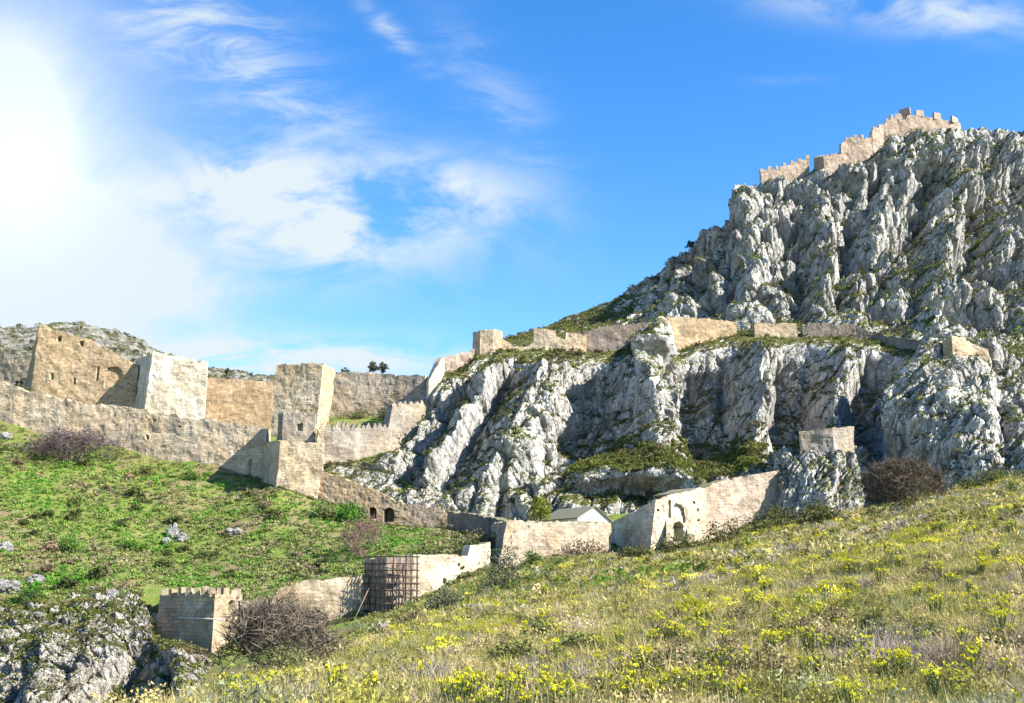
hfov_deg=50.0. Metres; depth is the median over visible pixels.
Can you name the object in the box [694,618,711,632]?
yellow herb
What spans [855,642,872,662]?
yellow herb
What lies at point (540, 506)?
evergreen tree
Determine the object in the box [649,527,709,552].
dark shrub
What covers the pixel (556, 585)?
shrub
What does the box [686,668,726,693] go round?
shrub
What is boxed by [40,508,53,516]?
shrub
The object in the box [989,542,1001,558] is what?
yellow herb
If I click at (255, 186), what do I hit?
sky
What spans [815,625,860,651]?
shrub
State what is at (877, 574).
yellow herb
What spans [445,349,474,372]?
ruined wall
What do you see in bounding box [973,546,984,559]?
yellow herb
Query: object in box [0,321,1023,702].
ground
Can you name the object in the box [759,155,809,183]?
summit wall
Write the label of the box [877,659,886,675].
yellow herb
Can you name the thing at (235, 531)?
boulder
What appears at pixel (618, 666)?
yellow herb
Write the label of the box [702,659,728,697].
yellow herb
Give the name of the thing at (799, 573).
grass
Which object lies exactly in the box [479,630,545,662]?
shrub
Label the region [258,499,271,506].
shrub
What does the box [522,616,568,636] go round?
shrub
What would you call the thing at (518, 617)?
shrub
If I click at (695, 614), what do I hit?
yellow herb
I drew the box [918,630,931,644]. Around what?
yellow herb
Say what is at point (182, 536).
boulder
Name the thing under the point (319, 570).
shrub
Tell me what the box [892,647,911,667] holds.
yellow herb
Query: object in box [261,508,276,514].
shrub
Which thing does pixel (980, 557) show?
yellow herb
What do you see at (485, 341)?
tower
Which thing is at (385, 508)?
arcade wall
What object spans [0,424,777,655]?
weeds
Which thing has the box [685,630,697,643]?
yellow herb
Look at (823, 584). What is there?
yellow herb
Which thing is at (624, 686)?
yellow herb
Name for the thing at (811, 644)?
yellow herb
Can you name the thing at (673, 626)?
yellow herb
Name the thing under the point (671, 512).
gate bastion
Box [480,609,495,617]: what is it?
shrub
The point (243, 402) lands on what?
curtain wall
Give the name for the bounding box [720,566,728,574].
yellow herb
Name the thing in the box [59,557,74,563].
shrub
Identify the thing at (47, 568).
shrub
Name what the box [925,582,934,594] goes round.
yellow herb
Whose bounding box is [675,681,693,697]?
yellow herb
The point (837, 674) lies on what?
yellow herb
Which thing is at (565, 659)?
yellow herb
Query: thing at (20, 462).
shrub
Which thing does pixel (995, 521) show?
yellow herb
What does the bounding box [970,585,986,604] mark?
yellow herb
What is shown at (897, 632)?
yellow herb
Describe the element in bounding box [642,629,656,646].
yellow herb
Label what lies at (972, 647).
yellow herb
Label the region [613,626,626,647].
yellow herb
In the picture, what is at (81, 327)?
hill scrub
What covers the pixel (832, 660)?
shrub
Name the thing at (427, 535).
ground cover
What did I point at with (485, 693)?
yellow herb
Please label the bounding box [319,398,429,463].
crenellated wall
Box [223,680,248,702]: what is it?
yellow herb
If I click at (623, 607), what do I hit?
yellow herb
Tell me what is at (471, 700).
yellow herb
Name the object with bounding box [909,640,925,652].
yellow herb
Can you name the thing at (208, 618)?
timber rail
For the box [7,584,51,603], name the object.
shrub
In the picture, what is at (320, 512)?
green shrub
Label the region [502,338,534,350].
ruined wall
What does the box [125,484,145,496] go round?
shrub
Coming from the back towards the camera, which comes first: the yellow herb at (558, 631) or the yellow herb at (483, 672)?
the yellow herb at (558, 631)
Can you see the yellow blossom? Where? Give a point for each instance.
(932, 539)
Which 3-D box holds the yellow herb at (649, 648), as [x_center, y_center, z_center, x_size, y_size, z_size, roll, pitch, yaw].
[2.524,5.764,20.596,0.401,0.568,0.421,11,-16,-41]
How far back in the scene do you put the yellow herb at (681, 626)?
25.68 m
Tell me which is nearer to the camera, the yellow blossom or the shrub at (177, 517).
the yellow blossom
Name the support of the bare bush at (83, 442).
on the ground at (100, 337)
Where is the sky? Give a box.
[0,0,1023,375]
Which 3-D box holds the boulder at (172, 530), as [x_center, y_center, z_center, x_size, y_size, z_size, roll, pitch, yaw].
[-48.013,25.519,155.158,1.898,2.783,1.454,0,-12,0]
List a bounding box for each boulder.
[0,432,11,438]
[0,541,13,551]
[0,578,20,593]
[25,574,44,583]
[104,589,117,599]
[150,612,156,623]
[161,537,169,543]
[166,522,178,537]
[175,532,189,541]
[224,527,242,534]
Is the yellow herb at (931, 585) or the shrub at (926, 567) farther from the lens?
the shrub at (926, 567)
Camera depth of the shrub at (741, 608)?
32.12 m
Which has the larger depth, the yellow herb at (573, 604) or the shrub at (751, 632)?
the yellow herb at (573, 604)
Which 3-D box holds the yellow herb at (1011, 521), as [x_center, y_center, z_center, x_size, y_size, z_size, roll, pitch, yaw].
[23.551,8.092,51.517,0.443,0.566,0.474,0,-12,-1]
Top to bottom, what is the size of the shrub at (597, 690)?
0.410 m
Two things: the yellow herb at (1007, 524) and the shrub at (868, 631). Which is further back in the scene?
the yellow herb at (1007, 524)
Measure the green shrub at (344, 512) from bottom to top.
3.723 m
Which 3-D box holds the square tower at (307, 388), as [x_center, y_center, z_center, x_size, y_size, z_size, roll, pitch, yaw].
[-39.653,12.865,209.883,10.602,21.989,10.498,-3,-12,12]
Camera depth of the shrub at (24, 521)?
153.85 m
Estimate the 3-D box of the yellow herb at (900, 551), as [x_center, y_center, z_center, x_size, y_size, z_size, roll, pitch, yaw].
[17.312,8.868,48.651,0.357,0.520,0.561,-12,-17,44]
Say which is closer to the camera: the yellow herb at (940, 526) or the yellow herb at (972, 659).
the yellow herb at (972, 659)
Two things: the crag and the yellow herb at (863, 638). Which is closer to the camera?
the yellow herb at (863, 638)
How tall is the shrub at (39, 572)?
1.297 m
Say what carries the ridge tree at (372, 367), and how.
on the ground at (100, 337)
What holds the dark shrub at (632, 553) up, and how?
on the ground at (100, 337)
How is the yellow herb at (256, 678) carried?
on the ground at (100, 337)
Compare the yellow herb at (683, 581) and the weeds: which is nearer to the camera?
the yellow herb at (683, 581)
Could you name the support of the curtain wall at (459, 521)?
on the ground at (100, 337)
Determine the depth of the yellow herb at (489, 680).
18.69 m
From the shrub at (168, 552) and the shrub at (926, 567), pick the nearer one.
the shrub at (926, 567)
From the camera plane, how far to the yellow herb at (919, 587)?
32.64 m
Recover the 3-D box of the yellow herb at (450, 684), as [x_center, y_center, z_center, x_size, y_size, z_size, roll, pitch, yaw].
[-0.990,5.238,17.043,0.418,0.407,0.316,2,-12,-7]
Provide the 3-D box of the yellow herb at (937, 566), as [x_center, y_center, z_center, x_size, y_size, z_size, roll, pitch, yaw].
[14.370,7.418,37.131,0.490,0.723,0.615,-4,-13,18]
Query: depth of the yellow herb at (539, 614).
40.52 m
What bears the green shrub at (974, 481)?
on the ground at (100, 337)
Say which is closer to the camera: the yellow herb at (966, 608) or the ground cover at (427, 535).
the yellow herb at (966, 608)
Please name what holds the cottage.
on the ground at (100, 337)
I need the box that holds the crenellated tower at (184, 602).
[156,586,241,653]
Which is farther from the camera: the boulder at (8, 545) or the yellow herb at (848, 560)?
the boulder at (8, 545)
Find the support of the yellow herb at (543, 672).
on the ground at (100, 337)
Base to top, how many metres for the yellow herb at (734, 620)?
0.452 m
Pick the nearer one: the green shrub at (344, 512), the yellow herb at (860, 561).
the yellow herb at (860, 561)
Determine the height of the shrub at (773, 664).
0.814 m
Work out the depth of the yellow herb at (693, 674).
17.09 m
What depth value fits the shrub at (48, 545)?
145.34 m
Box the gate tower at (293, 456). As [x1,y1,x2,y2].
[261,412,324,498]
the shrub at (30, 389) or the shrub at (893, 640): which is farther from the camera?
the shrub at (30, 389)
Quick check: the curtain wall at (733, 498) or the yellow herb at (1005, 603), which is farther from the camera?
the curtain wall at (733, 498)
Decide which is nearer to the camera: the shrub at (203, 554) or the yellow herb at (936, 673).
the yellow herb at (936, 673)
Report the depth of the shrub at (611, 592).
51.11 m
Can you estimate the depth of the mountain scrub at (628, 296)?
277.74 m
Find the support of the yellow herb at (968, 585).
on the ground at (100, 337)
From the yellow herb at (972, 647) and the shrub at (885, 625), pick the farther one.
the shrub at (885, 625)
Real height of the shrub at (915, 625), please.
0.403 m
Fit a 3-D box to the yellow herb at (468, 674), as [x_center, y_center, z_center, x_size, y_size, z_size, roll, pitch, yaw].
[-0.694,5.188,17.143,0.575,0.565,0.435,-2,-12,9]
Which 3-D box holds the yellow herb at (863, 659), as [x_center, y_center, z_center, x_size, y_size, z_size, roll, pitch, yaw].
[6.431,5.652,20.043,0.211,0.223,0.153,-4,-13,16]
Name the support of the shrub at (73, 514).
on the ground at (100, 337)
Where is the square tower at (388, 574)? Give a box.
[364,555,413,613]
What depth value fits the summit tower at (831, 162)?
332.84 m
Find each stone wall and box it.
[240,574,367,642]
[411,542,490,598]
[491,520,611,566]
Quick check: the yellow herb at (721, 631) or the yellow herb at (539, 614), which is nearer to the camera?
the yellow herb at (721, 631)
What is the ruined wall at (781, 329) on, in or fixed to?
on the cliff
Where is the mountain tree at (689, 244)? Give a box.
[684,240,693,251]
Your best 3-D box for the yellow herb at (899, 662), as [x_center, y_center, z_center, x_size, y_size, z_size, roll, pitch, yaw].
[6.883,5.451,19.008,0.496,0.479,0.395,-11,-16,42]
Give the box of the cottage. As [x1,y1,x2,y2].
[541,506,612,522]
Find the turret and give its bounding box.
[799,426,854,454]
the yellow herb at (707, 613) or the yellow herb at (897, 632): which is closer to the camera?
the yellow herb at (897, 632)
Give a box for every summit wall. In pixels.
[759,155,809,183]
[839,115,897,164]
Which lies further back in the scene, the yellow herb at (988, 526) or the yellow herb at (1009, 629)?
the yellow herb at (988, 526)
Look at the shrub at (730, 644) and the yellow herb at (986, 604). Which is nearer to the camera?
the shrub at (730, 644)
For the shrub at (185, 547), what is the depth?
149.79 m
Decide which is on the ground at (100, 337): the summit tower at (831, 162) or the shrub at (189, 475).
the shrub at (189, 475)
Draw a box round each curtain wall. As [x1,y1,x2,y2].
[0,348,31,384]
[0,380,270,478]
[205,377,274,429]
[330,372,427,416]
[447,512,512,536]
[581,322,650,351]
[665,316,736,349]
[698,470,780,539]
[801,322,919,349]
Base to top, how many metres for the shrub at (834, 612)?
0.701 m
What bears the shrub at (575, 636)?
on the ground at (100, 337)
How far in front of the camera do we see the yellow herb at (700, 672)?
17.96 m
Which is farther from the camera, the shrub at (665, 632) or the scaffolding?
the scaffolding
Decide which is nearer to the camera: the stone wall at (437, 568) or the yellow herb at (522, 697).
the yellow herb at (522, 697)
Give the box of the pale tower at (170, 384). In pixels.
[135,352,207,419]
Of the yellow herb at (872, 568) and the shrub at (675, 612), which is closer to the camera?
the shrub at (675, 612)
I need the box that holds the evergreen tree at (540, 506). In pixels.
[526,492,552,521]
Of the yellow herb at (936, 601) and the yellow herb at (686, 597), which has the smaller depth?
the yellow herb at (936, 601)
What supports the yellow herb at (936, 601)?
on the ground at (100, 337)
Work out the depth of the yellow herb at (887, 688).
16.57 m
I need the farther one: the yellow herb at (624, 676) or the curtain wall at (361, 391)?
the curtain wall at (361, 391)
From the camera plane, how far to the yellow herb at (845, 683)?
16.10 m
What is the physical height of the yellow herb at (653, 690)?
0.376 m
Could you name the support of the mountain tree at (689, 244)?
on the mountain
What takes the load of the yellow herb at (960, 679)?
on the ground at (100, 337)
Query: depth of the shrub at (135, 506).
163.54 m
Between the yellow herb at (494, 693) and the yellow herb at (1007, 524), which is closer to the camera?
the yellow herb at (494, 693)
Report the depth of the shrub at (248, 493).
168.49 m
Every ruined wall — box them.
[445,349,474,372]
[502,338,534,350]
[533,328,586,352]
[752,323,797,336]
[942,335,989,367]
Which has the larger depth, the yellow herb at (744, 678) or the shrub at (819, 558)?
the shrub at (819, 558)
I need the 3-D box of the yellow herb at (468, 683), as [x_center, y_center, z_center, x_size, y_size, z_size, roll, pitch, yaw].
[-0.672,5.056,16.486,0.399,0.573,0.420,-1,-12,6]
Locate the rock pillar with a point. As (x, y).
(806, 477)
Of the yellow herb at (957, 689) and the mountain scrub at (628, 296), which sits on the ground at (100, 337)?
the yellow herb at (957, 689)
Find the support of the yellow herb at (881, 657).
on the ground at (100, 337)
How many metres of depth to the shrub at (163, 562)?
143.03 m
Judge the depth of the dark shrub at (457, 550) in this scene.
139.18 m
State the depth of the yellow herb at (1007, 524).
50.51 m
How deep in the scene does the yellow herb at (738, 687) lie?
16.94 m
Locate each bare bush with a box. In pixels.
[12,422,130,462]
[208,580,358,675]
[336,511,390,558]
[405,491,452,531]
[850,452,963,515]
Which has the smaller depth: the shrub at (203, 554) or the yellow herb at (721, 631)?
the yellow herb at (721, 631)
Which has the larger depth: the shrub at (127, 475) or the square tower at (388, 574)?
the shrub at (127, 475)
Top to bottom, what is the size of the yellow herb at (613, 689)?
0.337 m
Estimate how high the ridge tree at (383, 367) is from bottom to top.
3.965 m
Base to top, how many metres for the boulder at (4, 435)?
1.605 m
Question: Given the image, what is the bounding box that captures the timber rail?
[178,617,229,620]
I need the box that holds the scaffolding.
[353,551,419,620]
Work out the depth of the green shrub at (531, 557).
127.40 m
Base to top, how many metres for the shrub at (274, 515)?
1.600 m
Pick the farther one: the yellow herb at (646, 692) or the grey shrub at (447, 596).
the grey shrub at (447, 596)
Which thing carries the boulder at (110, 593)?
on the ground at (100, 337)
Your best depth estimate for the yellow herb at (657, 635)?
25.27 m
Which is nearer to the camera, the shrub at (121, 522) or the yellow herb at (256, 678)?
the yellow herb at (256, 678)
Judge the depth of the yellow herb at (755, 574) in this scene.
46.20 m
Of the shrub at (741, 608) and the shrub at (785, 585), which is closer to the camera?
the shrub at (741, 608)
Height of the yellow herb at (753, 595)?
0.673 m
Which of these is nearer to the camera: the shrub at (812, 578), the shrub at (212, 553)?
the shrub at (812, 578)
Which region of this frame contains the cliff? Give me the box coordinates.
[323,315,1023,521]
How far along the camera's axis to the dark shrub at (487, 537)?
147.45 m
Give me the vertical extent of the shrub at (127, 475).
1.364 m
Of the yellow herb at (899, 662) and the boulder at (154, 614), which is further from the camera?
the boulder at (154, 614)
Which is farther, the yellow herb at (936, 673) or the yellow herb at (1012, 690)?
the yellow herb at (936, 673)
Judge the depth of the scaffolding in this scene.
128.15 m
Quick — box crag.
[0,585,214,702]
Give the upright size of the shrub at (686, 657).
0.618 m
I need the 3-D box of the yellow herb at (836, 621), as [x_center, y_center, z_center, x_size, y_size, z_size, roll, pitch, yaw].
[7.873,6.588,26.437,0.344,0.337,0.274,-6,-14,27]
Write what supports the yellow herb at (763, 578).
on the ground at (100, 337)
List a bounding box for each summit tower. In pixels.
[813,153,843,172]
[895,107,960,137]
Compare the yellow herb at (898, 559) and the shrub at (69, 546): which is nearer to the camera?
the yellow herb at (898, 559)
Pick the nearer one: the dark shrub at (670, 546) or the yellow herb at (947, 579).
the yellow herb at (947, 579)
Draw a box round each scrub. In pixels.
[0,321,271,385]
[0,582,221,702]
[323,312,1023,521]
[503,127,1023,340]
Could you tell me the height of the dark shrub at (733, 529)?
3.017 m
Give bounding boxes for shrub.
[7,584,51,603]
[12,459,24,464]
[17,519,32,524]
[18,386,41,393]
[26,527,39,536]
[27,514,42,518]
[35,570,48,578]
[37,540,61,550]
[37,561,55,569]
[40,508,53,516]
[41,563,55,571]
[54,573,79,587]
[58,529,86,551]
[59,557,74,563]
[65,497,83,506]
[66,508,81,518]
[73,459,92,466]
[83,562,109,579]
[94,564,114,575]
[102,485,110,488]
[113,517,129,526]
[113,536,152,548]
[122,472,134,478]
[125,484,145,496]
[126,503,143,510]
[132,463,162,475]
[135,496,152,502]
[158,555,175,566]
[161,547,176,555]
[166,514,189,522]
[177,543,193,551]
[179,470,201,479]
[194,550,214,560]
[209,550,221,555]
[221,568,237,575]
[241,491,254,495]
[246,639,333,673]
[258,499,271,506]
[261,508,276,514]
[269,509,282,518]
[310,498,338,519]
[313,561,321,566]
[314,567,327,574]
[332,498,366,521]
[334,409,374,418]
[356,625,391,639]
[368,612,382,618]
[372,404,385,417]
[389,604,437,627]
[391,659,411,675]
[411,543,449,554]
[420,580,473,611]
[448,537,478,555]
[456,525,496,545]
[473,540,531,590]
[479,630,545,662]
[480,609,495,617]
[495,629,512,638]
[505,609,535,624]
[519,546,546,566]
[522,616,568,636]
[545,643,570,655]
[548,582,565,588]
[552,535,613,556]
[559,628,593,648]
[584,675,618,695]
[603,585,626,598]
[612,642,701,678]
[616,543,651,559]
[616,657,659,674]
[637,649,673,676]
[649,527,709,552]
[653,631,691,659]
[657,613,688,639]
[662,642,706,669]
[663,642,712,665]
[665,600,688,617]
[684,648,750,683]
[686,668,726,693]
[696,632,751,663]
[700,517,752,543]
[705,643,760,668]
[718,599,761,620]
[738,628,765,637]
[739,503,805,532]
[742,635,799,676]
[756,609,805,641]
[765,665,807,686]
[777,580,798,589]
[790,646,861,675]
[793,612,827,641]
[794,500,842,523]
[799,574,826,585]
[804,603,859,628]
[806,554,829,561]
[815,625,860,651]
[843,562,869,573]
[852,626,884,638]
[853,604,890,629]
[854,619,909,640]
[872,632,908,647]
[885,571,905,581]
[891,617,956,645]
[905,618,928,632]
[909,557,939,574]
[945,622,984,643]
[958,474,982,489]
[959,620,1023,649]
[975,464,1023,483]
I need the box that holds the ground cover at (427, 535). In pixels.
[0,433,512,624]
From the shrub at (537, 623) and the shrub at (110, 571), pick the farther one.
the shrub at (110, 571)
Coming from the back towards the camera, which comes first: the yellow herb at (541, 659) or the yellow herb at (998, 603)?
the yellow herb at (998, 603)
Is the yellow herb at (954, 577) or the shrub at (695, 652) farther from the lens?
the yellow herb at (954, 577)
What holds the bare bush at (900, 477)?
on the ground at (100, 337)
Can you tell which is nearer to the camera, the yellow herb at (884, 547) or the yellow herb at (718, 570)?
the yellow herb at (884, 547)
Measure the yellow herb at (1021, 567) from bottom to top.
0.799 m
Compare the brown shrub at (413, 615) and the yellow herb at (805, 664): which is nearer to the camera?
the yellow herb at (805, 664)
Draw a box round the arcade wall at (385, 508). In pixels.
[319,471,452,526]
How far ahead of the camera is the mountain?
280.10 m
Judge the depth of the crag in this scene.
112.45 m
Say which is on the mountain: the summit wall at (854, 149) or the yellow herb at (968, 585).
the summit wall at (854, 149)
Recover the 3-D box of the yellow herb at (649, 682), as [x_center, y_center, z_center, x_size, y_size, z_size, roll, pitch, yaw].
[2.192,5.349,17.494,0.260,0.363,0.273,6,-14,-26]
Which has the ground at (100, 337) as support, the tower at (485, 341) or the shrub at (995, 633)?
the shrub at (995, 633)
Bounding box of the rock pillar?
[765,445,873,518]
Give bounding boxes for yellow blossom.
[385,476,1023,653]
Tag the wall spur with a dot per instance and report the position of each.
(436, 374)
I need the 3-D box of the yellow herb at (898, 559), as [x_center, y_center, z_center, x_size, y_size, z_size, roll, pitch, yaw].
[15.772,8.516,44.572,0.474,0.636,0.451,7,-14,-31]
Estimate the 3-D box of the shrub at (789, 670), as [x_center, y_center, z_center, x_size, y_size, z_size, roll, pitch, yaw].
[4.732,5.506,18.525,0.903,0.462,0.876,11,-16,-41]
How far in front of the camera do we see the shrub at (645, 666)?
20.35 m
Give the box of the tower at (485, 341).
[472,329,502,353]
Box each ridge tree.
[368,361,381,372]
[377,361,389,373]
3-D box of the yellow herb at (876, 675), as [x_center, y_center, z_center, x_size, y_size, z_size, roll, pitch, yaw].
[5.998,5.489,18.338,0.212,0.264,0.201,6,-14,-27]
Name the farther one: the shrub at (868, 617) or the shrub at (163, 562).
the shrub at (163, 562)
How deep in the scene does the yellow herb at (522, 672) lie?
19.30 m
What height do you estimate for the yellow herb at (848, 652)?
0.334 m
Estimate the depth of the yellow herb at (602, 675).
18.36 m
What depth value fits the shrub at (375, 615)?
115.81 m
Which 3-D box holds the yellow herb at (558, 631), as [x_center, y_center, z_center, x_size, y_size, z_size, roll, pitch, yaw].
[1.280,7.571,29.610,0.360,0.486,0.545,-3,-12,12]
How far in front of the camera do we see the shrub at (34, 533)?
150.11 m
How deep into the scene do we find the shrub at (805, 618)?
25.16 m
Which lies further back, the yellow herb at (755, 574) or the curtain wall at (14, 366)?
the curtain wall at (14, 366)
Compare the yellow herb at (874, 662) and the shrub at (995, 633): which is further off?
the shrub at (995, 633)
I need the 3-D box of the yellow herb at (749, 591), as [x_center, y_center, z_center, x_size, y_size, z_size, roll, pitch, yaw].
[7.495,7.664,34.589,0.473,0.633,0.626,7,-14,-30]
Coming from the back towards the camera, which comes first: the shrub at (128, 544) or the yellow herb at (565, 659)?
the shrub at (128, 544)
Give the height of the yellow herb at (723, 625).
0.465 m
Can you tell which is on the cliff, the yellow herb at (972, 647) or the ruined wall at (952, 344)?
the ruined wall at (952, 344)
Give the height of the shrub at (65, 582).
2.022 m
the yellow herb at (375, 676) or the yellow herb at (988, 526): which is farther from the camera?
the yellow herb at (988, 526)
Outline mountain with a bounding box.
[505,127,1023,345]
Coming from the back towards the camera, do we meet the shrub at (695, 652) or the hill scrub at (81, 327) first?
the hill scrub at (81, 327)
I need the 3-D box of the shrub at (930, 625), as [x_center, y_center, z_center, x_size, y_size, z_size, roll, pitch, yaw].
[9.061,6.121,23.876,1.645,0.667,1.486,-6,-14,28]
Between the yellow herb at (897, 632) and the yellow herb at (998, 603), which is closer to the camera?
the yellow herb at (897, 632)
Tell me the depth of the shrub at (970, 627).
23.01 m
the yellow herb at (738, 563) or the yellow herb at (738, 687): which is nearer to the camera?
the yellow herb at (738, 687)
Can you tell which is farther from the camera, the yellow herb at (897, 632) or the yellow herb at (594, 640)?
the yellow herb at (594, 640)
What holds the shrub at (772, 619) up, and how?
on the ground at (100, 337)
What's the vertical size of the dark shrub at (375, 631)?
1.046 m
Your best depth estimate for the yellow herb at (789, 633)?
24.12 m
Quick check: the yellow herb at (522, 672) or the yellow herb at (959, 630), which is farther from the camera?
the yellow herb at (959, 630)
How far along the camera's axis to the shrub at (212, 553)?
149.42 m
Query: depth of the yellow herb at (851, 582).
35.73 m
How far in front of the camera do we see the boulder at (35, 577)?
133.58 m
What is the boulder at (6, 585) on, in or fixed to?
on the ground at (100, 337)
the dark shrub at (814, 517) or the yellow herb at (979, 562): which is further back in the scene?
the dark shrub at (814, 517)
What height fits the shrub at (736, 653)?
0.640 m
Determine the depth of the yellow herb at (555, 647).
23.84 m
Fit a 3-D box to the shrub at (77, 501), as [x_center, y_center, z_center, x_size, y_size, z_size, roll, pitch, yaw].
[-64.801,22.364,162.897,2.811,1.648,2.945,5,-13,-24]
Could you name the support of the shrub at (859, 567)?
on the ground at (100, 337)
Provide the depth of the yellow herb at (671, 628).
25.37 m
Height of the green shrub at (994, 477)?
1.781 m
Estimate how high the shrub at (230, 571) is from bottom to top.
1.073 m
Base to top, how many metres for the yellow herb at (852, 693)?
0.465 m
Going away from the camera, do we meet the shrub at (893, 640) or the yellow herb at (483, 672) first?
the yellow herb at (483, 672)
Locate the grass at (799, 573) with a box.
[128,477,1023,702]
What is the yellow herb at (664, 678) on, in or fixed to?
on the ground at (100, 337)
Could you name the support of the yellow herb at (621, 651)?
on the ground at (100, 337)
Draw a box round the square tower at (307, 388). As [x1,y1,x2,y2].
[270,363,335,436]
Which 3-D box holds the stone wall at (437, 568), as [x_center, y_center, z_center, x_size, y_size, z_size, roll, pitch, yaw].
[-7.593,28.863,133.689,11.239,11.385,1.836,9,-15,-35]
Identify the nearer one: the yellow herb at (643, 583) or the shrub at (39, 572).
the yellow herb at (643, 583)
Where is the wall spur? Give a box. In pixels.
[426,357,445,400]
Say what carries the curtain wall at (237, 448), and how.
on the ground at (100, 337)
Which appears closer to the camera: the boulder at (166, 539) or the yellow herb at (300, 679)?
the yellow herb at (300, 679)
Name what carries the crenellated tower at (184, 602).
on the ground at (100, 337)
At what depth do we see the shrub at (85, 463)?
178.01 m
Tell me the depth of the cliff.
193.18 m
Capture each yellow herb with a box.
[219,673,239,692]
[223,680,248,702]
[247,670,274,700]
[278,664,301,683]
[293,673,309,688]
[325,663,345,697]
[362,671,380,700]
[410,657,431,679]
[437,676,457,701]
[438,676,466,702]
[452,666,485,698]
[454,669,480,702]
[456,694,474,702]
[470,671,487,690]
[473,684,490,702]
[475,687,502,702]
[488,679,503,689]
[495,674,523,702]
[496,670,522,694]
[513,663,528,686]
[513,684,539,702]
[519,619,529,639]
[529,676,563,702]
[535,609,545,623]
[535,672,554,689]
[538,654,546,664]
[538,664,554,686]
[539,608,551,620]
[540,614,554,635]
[542,637,564,663]
[542,670,576,702]
[552,651,574,674]
[552,677,588,702]
[554,623,564,636]
[568,600,578,611]
[588,653,605,670]
[589,635,600,648]
[591,669,610,692]
[610,682,623,701]
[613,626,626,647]
[613,657,632,676]
[614,644,628,660]
[617,669,634,690]
[618,675,645,702]
[619,603,630,613]
[623,661,647,691]
[632,656,647,670]
[633,644,651,664]
[637,579,646,590]
[640,686,653,702]
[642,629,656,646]
[644,677,654,693]
[644,682,664,702]
[647,613,668,633]
[647,628,664,644]
[654,666,680,691]
[663,623,679,635]
[664,620,681,639]
[670,664,702,694]
[674,623,686,634]
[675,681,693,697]
[677,573,685,588]
[680,594,692,607]
[684,605,706,623]
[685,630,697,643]
[689,616,700,629]
[690,595,703,609]
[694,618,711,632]
[694,623,710,638]
[696,669,709,685]
[702,607,709,621]
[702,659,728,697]
[706,587,713,597]
[706,645,734,672]
[711,679,733,700]
[712,566,723,578]
[712,620,726,630]
[713,626,734,647]
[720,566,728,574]
[723,618,737,634]
[727,677,750,699]
[734,557,743,571]
[737,644,749,670]
[739,586,754,604]
[739,674,751,694]
[744,588,764,608]
[744,687,757,701]
[751,570,759,584]
[757,580,770,592]
[759,577,773,588]
[759,631,778,653]
[761,629,782,648]
[762,578,775,592]
[770,608,782,624]
[773,595,781,607]
[775,612,791,628]
[782,628,793,645]
[795,590,806,603]
[796,624,817,653]
[797,656,819,677]
[807,603,822,621]
[809,681,819,694]
[817,579,833,601]
[817,633,830,652]
[827,675,861,702]
[833,618,844,630]
[836,673,859,696]
[837,590,854,609]
[839,684,870,702]
[841,576,854,590]
[841,648,856,662]
[843,559,853,571]
[846,576,859,592]
[852,558,863,565]
[852,633,873,659]
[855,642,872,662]
[858,655,869,666]
[865,558,877,573]
[865,672,877,682]
[866,657,885,679]
[868,647,891,673]
[873,568,890,585]
[874,678,906,702]
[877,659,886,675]
[883,542,894,554]
[885,547,894,558]
[885,649,913,673]
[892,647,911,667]
[894,554,906,567]
[895,631,905,643]
[895,653,922,678]
[898,546,906,554]
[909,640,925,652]
[912,582,921,599]
[914,549,926,561]
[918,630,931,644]
[921,662,949,699]
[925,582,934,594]
[927,594,944,614]
[928,520,936,531]
[929,561,943,580]
[929,592,943,605]
[934,519,946,531]
[940,661,964,689]
[942,573,954,586]
[947,571,961,586]
[949,666,973,696]
[950,625,973,645]
[953,683,964,697]
[960,636,989,665]
[961,648,985,678]
[962,578,972,591]
[964,604,972,613]
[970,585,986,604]
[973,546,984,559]
[974,557,986,574]
[975,554,990,570]
[978,599,991,611]
[985,525,996,539]
[986,606,1007,631]
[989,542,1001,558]
[990,628,1004,642]
[992,516,998,527]
[992,593,1011,610]
[992,607,1016,633]
[996,600,1010,608]
[997,657,1017,677]
[1001,623,1014,637]
[1003,521,1014,532]
[1008,519,1016,529]
[1011,686,1023,699]
[1016,560,1023,581]
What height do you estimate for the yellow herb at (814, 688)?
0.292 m
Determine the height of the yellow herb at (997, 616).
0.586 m
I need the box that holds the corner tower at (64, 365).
[24,324,137,407]
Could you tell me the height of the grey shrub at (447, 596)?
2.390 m
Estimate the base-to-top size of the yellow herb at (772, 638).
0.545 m
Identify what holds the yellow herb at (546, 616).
on the ground at (100, 337)
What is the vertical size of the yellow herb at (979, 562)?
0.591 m
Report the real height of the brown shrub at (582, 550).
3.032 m
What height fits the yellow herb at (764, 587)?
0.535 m
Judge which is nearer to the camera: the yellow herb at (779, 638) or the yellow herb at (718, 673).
the yellow herb at (718, 673)
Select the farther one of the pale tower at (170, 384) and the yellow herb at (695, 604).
the pale tower at (170, 384)
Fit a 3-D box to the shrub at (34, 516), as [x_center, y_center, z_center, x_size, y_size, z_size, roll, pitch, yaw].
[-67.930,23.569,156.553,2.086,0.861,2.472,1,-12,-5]
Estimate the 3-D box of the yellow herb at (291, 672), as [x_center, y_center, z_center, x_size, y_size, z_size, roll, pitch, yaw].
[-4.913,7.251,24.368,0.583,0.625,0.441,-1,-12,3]
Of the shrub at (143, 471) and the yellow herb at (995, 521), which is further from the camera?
the shrub at (143, 471)
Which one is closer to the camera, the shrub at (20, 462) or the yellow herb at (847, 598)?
the yellow herb at (847, 598)
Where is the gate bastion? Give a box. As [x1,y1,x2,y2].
[611,487,705,551]
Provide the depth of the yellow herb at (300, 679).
24.20 m

